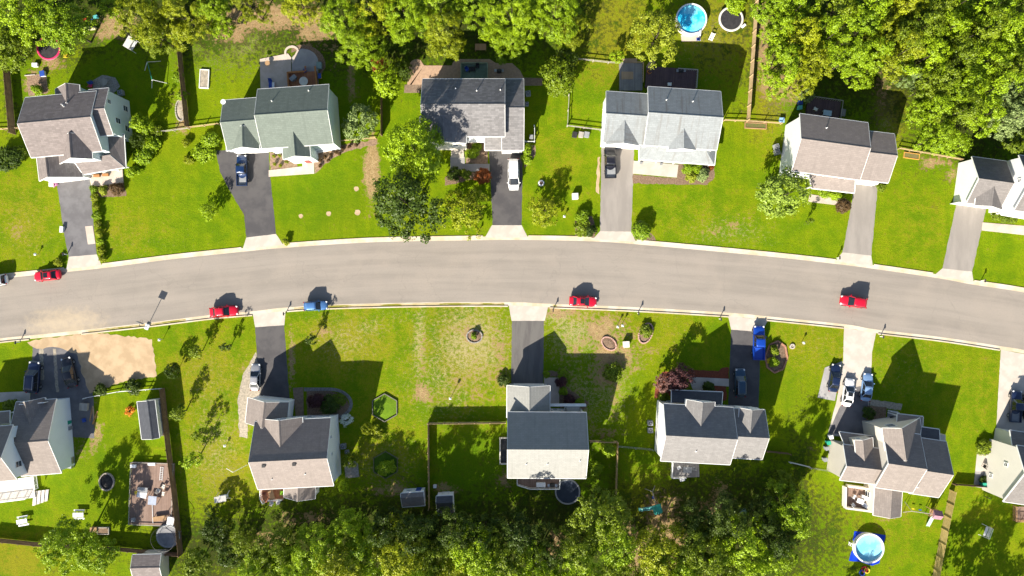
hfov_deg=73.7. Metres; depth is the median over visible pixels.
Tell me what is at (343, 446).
air conditioner
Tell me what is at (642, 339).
garden bed
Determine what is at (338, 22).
tree
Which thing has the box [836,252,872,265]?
driveway apron
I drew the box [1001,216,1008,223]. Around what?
shrub
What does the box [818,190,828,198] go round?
shrub
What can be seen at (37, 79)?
soil bed
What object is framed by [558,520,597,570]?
tree
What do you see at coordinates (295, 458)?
house
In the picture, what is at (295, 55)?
patio border
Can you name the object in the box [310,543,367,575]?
tree
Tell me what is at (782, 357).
garden bed
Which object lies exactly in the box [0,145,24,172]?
shrub
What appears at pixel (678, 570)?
tree
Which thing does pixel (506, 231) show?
driveway apron
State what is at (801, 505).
tree
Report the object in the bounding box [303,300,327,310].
parked car
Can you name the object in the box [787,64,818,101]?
tree
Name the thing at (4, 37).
tree
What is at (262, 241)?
driveway apron
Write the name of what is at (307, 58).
patio
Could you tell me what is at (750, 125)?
raised bed
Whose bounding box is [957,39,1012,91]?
tree
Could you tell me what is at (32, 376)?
parked car
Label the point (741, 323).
driveway apron
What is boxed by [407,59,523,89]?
patio
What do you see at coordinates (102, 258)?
shrub
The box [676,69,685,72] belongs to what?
barbecue grill
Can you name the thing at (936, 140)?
tree
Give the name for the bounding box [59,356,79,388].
parked car
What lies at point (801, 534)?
tree
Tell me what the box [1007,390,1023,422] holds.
pickup truck
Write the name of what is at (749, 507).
tree
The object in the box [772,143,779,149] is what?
air conditioner
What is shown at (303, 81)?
round table
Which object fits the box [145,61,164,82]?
swing set
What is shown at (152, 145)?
shrub
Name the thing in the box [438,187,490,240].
tree
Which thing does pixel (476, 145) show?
shrub
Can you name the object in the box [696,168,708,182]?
shrub
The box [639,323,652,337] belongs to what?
shrub
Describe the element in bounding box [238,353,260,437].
gravel path
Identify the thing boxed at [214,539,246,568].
tree
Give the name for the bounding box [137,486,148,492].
table
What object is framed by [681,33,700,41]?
pool surround
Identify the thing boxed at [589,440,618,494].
fence
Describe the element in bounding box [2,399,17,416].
shrub
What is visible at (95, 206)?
shrub
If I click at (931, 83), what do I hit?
tree
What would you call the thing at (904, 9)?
tree
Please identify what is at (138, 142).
tree
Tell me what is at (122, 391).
fence
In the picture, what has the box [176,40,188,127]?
fence
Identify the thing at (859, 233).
driveway
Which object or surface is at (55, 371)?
driveway track
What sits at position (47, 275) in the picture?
parked car
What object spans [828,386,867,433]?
driveway extension
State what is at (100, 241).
shrub
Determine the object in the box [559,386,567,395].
shrub
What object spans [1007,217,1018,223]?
shrub
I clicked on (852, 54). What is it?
tree
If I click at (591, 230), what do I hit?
shrub
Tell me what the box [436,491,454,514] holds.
garden shed
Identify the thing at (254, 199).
driveway
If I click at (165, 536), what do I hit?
trampoline
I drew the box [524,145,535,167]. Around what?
mulch bed
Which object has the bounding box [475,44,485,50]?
table
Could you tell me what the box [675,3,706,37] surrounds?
swimming pool
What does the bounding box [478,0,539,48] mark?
tree
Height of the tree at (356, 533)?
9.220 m
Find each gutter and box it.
[0,302,1023,352]
[7,236,1023,291]
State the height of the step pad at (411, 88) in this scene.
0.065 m
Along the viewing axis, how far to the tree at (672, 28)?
110.34 m
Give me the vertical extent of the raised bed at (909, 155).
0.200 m
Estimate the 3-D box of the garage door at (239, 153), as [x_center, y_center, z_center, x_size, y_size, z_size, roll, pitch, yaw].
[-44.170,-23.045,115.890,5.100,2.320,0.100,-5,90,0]
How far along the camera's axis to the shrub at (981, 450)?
116.08 m
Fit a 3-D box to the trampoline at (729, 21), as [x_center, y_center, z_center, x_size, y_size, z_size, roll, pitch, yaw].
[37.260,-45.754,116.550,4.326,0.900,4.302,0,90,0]
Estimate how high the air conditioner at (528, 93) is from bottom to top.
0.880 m
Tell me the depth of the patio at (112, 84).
116.94 m
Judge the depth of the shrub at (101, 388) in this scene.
115.95 m
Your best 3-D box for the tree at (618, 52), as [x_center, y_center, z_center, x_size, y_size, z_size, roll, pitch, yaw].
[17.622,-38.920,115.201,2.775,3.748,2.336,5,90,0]
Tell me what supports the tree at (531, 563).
on the ground
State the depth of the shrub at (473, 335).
116.08 m
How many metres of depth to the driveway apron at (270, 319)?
116.99 m
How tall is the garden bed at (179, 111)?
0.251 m
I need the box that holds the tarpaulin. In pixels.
[849,531,885,565]
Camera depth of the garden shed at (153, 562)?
114.05 m
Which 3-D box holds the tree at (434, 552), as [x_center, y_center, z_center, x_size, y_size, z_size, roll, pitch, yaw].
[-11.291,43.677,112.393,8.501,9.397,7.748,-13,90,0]
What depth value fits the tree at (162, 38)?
111.53 m
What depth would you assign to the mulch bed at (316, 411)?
116.99 m
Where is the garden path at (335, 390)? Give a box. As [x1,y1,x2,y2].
[304,388,352,417]
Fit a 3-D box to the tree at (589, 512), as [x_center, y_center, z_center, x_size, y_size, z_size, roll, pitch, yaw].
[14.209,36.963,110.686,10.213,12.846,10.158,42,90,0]
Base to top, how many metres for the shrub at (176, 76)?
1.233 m
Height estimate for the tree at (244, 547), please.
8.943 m
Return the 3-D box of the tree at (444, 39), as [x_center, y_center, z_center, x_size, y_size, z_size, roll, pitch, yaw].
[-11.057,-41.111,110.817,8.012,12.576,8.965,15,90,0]
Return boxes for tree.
[0,0,63,47]
[0,25,20,54]
[0,31,35,72]
[31,0,99,53]
[33,514,104,575]
[83,536,120,574]
[98,0,123,18]
[111,0,179,46]
[128,113,153,134]
[129,132,145,148]
[137,18,179,58]
[156,0,212,51]
[163,362,180,378]
[167,403,186,422]
[178,451,203,468]
[179,546,212,575]
[187,344,202,358]
[189,427,203,440]
[190,0,233,35]
[198,517,231,544]
[204,504,218,516]
[209,17,235,38]
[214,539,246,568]
[218,343,231,350]
[229,523,257,553]
[230,0,273,24]
[235,546,287,575]
[249,521,306,575]
[266,539,318,575]
[280,0,325,27]
[290,521,336,574]
[304,333,317,344]
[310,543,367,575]
[318,0,370,46]
[326,505,376,550]
[334,25,388,72]
[336,523,386,570]
[338,477,348,491]
[341,103,379,142]
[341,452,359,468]
[342,0,397,43]
[350,544,404,575]
[360,422,372,434]
[367,506,403,547]
[370,513,431,575]
[371,54,387,71]
[371,64,400,98]
[372,168,452,243]
[378,0,437,45]
[381,114,445,183]
[393,59,412,81]
[393,513,439,556]
[393,543,444,575]
[410,0,461,27]
[414,532,461,575]
[422,7,470,61]
[423,547,476,575]
[431,504,475,549]
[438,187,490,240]
[448,518,495,575]
[450,0,497,37]
[461,510,511,552]
[464,554,518,575]
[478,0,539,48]
[482,526,528,575]
[491,19,533,64]
[498,508,541,554]
[513,538,562,575]
[525,520,569,575]
[527,195,561,227]
[529,0,586,45]
[537,56,575,97]
[546,551,603,575]
[553,47,578,70]
[556,14,592,50]
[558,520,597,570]
[565,484,634,547]
[584,522,638,571]
[593,551,643,575]
[609,50,624,63]
[627,8,681,67]
[631,521,691,575]
[649,545,702,575]
[653,373,672,392]
[665,361,695,392]
[674,497,716,546]
[675,522,725,575]
[696,547,739,575]
[702,488,747,538]
[703,511,770,570]
[736,542,786,575]
[739,492,778,537]
[749,0,795,29]
[751,520,798,561]
[755,163,810,218]
[756,16,794,51]
[757,37,800,90]
[764,479,813,530]
[765,63,800,101]
[767,0,820,30]
[768,469,795,495]
[778,506,810,540]
[779,547,798,571]
[782,11,825,59]
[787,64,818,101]
[790,42,832,90]
[796,86,815,104]
[799,12,858,60]
[805,0,858,35]
[806,218,814,224]
[822,38,869,76]
[832,9,885,49]
[840,59,876,90]
[846,0,893,31]
[854,35,896,71]
[862,10,906,50]
[873,30,927,84]
[880,0,929,32]
[887,10,945,57]
[891,34,953,79]
[891,63,922,91]
[904,94,954,128]
[909,0,960,33]
[909,63,960,105]
[913,117,961,154]
[920,35,981,80]
[922,0,991,28]
[925,10,972,53]
[927,92,986,139]
[935,66,989,106]
[941,130,973,157]
[945,7,1012,65]
[951,70,1023,118]
[955,95,1006,138]
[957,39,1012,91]
[958,0,1019,34]
[976,12,1023,65]
[979,104,1023,140]
[989,41,1023,84]
[992,0,1023,37]
[998,129,1023,153]
[1001,80,1023,116]
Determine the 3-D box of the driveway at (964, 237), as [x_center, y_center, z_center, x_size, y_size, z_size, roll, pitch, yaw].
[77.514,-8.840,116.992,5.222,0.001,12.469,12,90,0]
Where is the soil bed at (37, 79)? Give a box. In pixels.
[27,74,47,95]
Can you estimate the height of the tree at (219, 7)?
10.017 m
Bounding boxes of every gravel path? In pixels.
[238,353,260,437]
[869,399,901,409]
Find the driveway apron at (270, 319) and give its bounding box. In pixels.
[253,311,285,326]
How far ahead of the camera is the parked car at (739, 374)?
115.75 m
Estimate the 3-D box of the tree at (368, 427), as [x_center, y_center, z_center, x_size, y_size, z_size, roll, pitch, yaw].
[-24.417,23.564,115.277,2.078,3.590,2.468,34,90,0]
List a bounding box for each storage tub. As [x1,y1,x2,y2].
[572,131,577,137]
[578,131,583,137]
[584,131,589,137]
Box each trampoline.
[36,37,60,60]
[150,524,179,551]
[555,479,579,504]
[718,7,743,31]
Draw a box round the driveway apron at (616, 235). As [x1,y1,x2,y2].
[593,231,635,241]
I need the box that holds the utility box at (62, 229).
[59,226,64,232]
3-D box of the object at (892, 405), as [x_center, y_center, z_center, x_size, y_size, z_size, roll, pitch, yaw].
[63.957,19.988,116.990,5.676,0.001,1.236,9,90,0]
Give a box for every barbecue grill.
[494,69,503,72]
[548,483,556,486]
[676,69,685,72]
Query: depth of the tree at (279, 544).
110.20 m
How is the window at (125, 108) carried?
in the house at (69, 132)
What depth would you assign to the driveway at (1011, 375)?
116.99 m
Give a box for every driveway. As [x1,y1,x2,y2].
[30,347,93,437]
[57,179,96,256]
[216,150,275,237]
[255,325,288,397]
[489,151,522,224]
[511,321,543,383]
[600,147,633,231]
[728,330,759,407]
[828,328,875,435]
[843,184,876,255]
[943,205,985,271]
[996,350,1023,431]
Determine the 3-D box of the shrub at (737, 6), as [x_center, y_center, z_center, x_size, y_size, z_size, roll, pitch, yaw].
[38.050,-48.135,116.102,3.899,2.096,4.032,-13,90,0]
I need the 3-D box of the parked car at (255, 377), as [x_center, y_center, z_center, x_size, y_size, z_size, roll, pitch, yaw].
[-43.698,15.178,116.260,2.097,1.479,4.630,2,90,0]
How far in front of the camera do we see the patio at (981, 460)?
116.94 m
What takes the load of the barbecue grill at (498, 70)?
on the patio at (420, 70)
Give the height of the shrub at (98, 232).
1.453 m
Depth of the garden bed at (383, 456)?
116.92 m
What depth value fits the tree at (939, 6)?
109.12 m
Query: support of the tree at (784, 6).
on the ground
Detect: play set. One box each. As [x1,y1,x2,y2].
[638,486,662,514]
[905,502,943,526]
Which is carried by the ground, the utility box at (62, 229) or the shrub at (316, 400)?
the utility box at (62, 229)
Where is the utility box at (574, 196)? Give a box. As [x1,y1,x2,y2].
[572,193,578,199]
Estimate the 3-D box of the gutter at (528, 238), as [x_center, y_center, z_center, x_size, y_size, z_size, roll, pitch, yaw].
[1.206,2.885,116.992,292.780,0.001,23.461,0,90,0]
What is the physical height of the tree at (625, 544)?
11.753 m
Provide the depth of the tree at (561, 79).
112.68 m
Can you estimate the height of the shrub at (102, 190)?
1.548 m
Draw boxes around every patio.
[93,75,119,92]
[260,53,290,88]
[292,49,317,79]
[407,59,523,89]
[974,471,984,487]
[975,454,986,471]
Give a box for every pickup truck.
[235,155,248,185]
[604,147,616,178]
[751,325,766,359]
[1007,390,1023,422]
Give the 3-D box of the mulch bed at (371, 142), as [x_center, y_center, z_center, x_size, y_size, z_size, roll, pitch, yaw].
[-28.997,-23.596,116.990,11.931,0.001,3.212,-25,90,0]
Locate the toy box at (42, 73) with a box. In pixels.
[39,70,45,76]
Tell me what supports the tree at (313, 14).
on the ground
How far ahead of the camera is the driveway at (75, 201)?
116.99 m
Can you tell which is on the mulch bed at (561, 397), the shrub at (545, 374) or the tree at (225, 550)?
the shrub at (545, 374)
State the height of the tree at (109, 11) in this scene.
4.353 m
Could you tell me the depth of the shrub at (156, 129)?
116.06 m
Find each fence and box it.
[0,538,182,557]
[3,69,15,134]
[83,388,160,398]
[157,127,188,131]
[158,388,182,556]
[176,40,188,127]
[187,123,219,128]
[380,95,382,135]
[427,421,505,509]
[567,94,600,130]
[577,58,623,62]
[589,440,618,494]
[723,119,782,124]
[746,0,758,121]
[766,450,790,454]
[898,148,963,160]
[933,489,956,575]
[952,483,986,487]
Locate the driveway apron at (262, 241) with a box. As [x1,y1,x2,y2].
[242,234,282,249]
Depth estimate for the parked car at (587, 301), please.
115.88 m
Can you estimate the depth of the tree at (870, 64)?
109.88 m
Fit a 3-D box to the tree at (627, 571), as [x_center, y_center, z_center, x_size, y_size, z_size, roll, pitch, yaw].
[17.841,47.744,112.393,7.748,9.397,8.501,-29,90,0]
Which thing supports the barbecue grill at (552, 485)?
on the house at (546, 444)
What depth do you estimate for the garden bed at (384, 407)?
116.89 m
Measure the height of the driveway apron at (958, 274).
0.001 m
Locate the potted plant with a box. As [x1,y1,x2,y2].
[978,475,986,482]
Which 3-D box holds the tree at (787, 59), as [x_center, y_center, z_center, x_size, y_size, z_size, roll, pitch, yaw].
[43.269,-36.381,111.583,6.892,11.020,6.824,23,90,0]
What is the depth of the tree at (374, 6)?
109.99 m
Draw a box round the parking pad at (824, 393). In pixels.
[818,362,841,400]
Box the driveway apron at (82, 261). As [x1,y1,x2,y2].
[66,254,100,268]
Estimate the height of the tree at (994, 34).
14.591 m
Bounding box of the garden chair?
[268,78,271,87]
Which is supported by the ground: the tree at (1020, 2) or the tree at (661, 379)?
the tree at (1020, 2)
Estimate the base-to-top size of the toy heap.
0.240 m
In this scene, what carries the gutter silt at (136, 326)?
on the gutter at (618, 308)
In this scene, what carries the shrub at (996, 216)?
on the ground
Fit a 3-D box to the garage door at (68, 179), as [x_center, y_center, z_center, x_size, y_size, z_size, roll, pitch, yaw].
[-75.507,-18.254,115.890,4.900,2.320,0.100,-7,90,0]
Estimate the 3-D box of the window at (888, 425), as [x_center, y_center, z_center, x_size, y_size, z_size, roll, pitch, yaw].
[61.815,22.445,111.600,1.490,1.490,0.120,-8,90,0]
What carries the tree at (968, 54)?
on the ground
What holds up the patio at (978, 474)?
on the ground
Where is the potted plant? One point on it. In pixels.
(982, 479)
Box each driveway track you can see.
[39,349,43,379]
[53,349,58,391]
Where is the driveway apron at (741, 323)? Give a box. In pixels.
[728,316,766,330]
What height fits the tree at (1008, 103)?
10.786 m
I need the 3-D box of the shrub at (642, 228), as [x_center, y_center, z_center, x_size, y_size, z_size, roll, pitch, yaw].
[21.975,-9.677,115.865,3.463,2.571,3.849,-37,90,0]
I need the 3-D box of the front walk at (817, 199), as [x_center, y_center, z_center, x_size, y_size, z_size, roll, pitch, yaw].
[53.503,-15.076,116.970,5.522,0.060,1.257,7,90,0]
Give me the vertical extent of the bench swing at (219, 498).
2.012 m
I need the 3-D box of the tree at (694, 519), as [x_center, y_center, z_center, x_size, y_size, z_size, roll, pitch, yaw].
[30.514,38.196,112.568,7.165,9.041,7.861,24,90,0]
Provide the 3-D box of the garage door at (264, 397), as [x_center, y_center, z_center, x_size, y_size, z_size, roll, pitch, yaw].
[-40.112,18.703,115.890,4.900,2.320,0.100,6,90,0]
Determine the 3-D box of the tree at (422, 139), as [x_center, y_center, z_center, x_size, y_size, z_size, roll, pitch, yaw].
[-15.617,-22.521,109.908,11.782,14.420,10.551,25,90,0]
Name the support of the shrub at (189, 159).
on the ground
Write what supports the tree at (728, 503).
on the ground
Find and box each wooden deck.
[128,462,174,525]
[287,66,317,86]
[619,58,643,90]
[645,60,697,88]
[805,96,845,117]
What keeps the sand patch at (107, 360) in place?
on the ground
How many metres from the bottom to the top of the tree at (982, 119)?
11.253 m
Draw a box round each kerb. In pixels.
[0,235,1023,288]
[0,306,999,350]
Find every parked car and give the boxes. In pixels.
[0,274,8,285]
[23,361,43,393]
[34,269,61,281]
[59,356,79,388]
[209,305,238,317]
[249,363,261,390]
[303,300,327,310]
[507,158,520,190]
[569,295,596,307]
[733,368,747,396]
[826,363,842,392]
[839,295,867,308]
[840,378,855,406]
[858,373,874,401]
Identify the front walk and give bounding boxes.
[0,391,29,401]
[269,162,313,176]
[293,387,303,415]
[450,157,489,171]
[544,378,558,402]
[633,161,677,177]
[689,377,728,389]
[808,195,838,204]
[982,222,1023,234]
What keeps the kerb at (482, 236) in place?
on the road
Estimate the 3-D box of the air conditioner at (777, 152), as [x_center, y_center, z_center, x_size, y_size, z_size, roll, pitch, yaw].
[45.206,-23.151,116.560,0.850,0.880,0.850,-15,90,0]
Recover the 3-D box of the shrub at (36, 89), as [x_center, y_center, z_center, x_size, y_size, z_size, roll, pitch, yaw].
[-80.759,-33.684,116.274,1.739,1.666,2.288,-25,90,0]
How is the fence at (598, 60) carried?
on the ground
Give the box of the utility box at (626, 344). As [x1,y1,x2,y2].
[623,341,629,347]
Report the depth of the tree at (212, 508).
114.72 m
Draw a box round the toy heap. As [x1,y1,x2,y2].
[859,566,869,575]
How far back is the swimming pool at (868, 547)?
116.50 m
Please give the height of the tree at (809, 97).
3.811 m
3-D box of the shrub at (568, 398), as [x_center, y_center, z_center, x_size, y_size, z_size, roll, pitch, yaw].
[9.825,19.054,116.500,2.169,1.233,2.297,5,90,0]
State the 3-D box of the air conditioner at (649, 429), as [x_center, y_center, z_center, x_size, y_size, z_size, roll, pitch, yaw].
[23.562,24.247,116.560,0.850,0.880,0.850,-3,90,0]
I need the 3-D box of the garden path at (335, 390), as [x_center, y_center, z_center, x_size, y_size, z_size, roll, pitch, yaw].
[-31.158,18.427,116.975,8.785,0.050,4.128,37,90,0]
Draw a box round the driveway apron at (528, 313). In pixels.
[509,305,547,320]
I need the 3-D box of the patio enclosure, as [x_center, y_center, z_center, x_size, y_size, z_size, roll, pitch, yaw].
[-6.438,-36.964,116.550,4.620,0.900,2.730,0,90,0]
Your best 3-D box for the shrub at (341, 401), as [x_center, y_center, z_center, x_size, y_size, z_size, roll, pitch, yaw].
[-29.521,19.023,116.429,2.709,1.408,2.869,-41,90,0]
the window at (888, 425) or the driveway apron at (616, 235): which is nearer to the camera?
the window at (888, 425)
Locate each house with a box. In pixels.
[0,397,74,505]
[17,83,131,185]
[220,84,340,163]
[245,395,340,504]
[419,79,523,157]
[499,383,588,489]
[600,86,722,166]
[654,389,769,478]
[779,113,897,193]
[827,406,953,518]
[950,155,1023,218]
[982,428,1023,521]
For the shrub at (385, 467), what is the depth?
115.54 m
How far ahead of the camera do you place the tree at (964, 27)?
108.13 m
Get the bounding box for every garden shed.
[130,549,168,575]
[137,398,166,439]
[400,487,425,507]
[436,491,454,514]
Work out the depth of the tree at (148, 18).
108.67 m
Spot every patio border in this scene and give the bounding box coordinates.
[284,45,297,55]
[291,50,298,63]
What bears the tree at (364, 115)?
on the ground
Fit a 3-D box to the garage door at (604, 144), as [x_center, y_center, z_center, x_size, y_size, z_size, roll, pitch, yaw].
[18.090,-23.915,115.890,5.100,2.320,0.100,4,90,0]
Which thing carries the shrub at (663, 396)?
on the mulch bed at (657, 393)
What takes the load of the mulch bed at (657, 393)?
on the ground
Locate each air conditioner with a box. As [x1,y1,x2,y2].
[117,89,124,95]
[340,443,346,448]
[525,90,530,96]
[647,420,652,425]
[647,427,652,432]
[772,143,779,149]
[773,149,780,155]
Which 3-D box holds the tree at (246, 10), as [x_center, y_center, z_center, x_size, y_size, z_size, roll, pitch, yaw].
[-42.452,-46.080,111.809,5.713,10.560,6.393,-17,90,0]
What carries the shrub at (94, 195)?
on the ground
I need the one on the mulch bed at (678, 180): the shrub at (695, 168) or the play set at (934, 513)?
the shrub at (695, 168)
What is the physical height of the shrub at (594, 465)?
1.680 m
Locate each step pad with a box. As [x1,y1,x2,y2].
[85,226,95,243]
[404,85,419,92]
[524,78,541,85]
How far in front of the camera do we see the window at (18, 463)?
110.96 m
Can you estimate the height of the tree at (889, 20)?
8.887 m
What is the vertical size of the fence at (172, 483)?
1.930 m
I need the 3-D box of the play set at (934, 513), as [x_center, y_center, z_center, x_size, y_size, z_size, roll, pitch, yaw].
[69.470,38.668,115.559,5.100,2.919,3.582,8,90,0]
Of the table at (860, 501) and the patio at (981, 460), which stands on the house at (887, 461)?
the table at (860, 501)
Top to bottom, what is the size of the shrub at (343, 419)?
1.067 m
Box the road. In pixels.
[0,240,1023,349]
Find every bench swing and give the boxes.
[123,35,139,52]
[214,490,229,502]
[978,524,992,539]
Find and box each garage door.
[49,177,84,182]
[234,150,268,154]
[259,395,291,400]
[502,151,518,153]
[514,383,543,385]
[603,144,632,149]
[856,181,877,185]
[950,202,976,207]
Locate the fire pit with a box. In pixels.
[98,473,114,490]
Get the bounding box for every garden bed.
[175,100,183,120]
[372,393,396,421]
[373,451,397,478]
[466,329,482,342]
[601,336,616,350]
[638,323,653,343]
[765,340,787,372]
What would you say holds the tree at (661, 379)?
on the mulch bed at (657, 393)
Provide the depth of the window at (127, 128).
115.49 m
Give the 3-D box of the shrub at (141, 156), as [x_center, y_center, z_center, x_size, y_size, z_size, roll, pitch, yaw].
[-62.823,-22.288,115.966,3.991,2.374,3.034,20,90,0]
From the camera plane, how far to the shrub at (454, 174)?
116.11 m
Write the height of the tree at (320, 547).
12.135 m
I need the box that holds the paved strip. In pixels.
[344,461,358,477]
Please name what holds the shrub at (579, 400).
on the mulch bed at (561, 397)
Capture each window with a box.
[15,460,21,467]
[115,117,120,124]
[123,105,127,112]
[124,125,129,132]
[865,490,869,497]
[884,424,897,426]
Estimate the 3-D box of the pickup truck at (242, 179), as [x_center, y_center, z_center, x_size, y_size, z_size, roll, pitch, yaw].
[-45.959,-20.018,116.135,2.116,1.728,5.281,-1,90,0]
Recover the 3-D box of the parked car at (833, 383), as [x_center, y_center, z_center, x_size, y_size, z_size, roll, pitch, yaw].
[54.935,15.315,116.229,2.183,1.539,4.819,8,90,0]
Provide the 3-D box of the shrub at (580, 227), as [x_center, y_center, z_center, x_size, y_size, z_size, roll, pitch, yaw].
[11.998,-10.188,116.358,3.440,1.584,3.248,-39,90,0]
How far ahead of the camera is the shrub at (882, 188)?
116.07 m
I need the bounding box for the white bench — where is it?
[536,482,545,486]
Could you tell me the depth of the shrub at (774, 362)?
116.12 m
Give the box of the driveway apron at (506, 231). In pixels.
[485,225,527,237]
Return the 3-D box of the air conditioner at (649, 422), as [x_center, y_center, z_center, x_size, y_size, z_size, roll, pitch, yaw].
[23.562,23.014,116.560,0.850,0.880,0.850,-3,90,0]
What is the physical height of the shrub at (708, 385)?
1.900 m
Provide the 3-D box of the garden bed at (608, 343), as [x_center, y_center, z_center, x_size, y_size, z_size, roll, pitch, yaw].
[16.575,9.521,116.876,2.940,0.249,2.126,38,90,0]
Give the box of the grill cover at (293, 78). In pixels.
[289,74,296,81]
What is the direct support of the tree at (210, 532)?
on the ground
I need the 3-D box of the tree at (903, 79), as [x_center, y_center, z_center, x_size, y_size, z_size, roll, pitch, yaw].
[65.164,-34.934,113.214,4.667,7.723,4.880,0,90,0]
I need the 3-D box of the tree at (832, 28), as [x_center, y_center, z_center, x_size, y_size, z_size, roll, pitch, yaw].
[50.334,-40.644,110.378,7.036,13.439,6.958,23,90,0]
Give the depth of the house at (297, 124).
110.17 m
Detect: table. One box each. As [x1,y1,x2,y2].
[16,515,28,526]
[73,509,84,519]
[100,78,106,84]
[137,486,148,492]
[137,491,146,498]
[148,495,158,504]
[153,515,165,521]
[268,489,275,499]
[299,77,307,85]
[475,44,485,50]
[682,466,691,472]
[822,110,831,116]
[856,497,864,504]
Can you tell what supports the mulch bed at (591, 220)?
on the ground
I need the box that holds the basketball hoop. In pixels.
[136,320,149,329]
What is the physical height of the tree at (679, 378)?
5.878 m
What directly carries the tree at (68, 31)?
on the ground
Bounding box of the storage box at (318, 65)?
[316,62,321,69]
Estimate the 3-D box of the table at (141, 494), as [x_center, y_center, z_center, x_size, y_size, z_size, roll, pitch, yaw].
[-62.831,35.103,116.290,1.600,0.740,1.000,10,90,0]
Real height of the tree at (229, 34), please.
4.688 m
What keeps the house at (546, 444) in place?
on the ground
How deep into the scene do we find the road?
117.00 m
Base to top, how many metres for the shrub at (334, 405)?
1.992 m
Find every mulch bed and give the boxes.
[95,183,125,197]
[270,152,296,169]
[291,45,324,73]
[306,391,348,418]
[314,139,376,172]
[445,172,480,184]
[465,143,487,163]
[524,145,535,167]
[547,371,588,409]
[575,216,594,237]
[632,164,714,184]
[634,220,655,240]
[654,371,686,397]
[687,367,728,378]
[701,386,726,400]
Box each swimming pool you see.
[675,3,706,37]
[849,532,883,563]
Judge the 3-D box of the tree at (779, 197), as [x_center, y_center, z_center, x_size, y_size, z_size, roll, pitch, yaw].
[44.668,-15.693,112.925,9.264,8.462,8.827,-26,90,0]
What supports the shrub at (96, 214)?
on the ground
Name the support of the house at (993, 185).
on the ground
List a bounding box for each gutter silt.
[88,319,185,332]
[294,303,503,309]
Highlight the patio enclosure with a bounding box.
[461,62,487,78]
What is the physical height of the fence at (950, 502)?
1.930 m
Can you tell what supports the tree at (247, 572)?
on the ground
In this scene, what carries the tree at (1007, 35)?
on the ground
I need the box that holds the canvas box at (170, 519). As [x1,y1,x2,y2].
[167,516,174,524]
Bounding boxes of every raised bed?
[97,527,109,534]
[199,69,209,88]
[744,122,766,129]
[903,152,919,159]
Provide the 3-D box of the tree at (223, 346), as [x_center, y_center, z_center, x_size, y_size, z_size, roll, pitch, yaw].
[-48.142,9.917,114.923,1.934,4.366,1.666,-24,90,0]
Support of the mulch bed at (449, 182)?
on the ground
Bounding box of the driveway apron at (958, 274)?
[935,268,973,281]
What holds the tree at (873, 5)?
on the ground
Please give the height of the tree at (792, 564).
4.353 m
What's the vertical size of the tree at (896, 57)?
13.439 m
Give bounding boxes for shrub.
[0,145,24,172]
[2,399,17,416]
[11,145,27,157]
[30,83,43,95]
[53,257,62,266]
[89,185,97,192]
[90,192,99,201]
[91,210,101,219]
[92,202,99,209]
[93,382,107,396]
[94,220,101,227]
[95,228,103,237]
[96,238,103,245]
[97,246,106,255]
[98,185,107,195]
[98,256,106,261]
[109,182,124,196]
[123,378,141,395]
[124,406,135,416]
[125,166,140,177]
[129,147,152,165]
[139,133,161,153]
[148,124,162,138]
[172,70,183,83]
[175,90,187,100]
[181,138,190,147]
[183,155,193,164]
[190,143,216,164]
[197,201,219,221]
[199,131,220,148]
[282,238,288,245]
[306,393,325,408]
[319,394,340,414]
[332,393,346,405]
[338,413,353,427]
[368,424,383,440]
[375,459,396,475]
[446,166,460,181]
[459,169,471,179]
[464,147,478,158]
[471,143,482,152]
[471,332,476,339]
[473,167,491,184]
[496,374,510,387]
[506,479,516,484]
[520,153,532,165]
[522,143,531,154]
[542,371,549,378]
[554,376,566,386]
[557,368,566,377]
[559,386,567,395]
[563,394,575,402]
[573,210,589,223]
[573,220,590,236]
[575,396,584,406]
[584,224,597,236]
[589,460,604,475]
[600,437,616,457]
[602,362,621,382]
[631,220,651,240]
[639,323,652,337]
[658,392,669,400]
[682,163,693,174]
[685,172,696,182]
[692,164,702,173]
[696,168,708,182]
[702,381,714,390]
[724,0,746,15]
[769,357,779,366]
[770,344,778,355]
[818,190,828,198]
[828,191,841,200]
[835,197,851,213]
[862,406,875,419]
[876,183,886,192]
[975,438,991,455]
[990,212,1003,220]
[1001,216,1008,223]
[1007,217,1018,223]
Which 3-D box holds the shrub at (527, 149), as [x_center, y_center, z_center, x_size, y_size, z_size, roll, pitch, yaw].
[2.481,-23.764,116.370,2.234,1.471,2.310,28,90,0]
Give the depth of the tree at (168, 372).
114.47 m
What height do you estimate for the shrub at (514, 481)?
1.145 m
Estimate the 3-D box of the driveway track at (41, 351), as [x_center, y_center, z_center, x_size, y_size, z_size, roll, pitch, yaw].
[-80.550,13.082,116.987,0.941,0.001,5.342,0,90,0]
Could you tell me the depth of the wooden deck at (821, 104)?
116.50 m
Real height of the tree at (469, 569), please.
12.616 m
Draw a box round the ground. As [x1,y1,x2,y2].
[0,0,1023,575]
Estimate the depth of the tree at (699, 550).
108.11 m
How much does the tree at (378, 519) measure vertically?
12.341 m
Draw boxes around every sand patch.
[27,333,156,392]
[596,157,599,193]
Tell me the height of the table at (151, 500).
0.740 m
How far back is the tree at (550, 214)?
114.28 m
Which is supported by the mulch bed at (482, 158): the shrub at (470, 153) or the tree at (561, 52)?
the shrub at (470, 153)
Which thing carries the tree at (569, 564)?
on the ground
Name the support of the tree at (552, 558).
on the ground
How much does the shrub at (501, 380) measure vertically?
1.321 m
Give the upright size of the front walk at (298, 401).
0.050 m

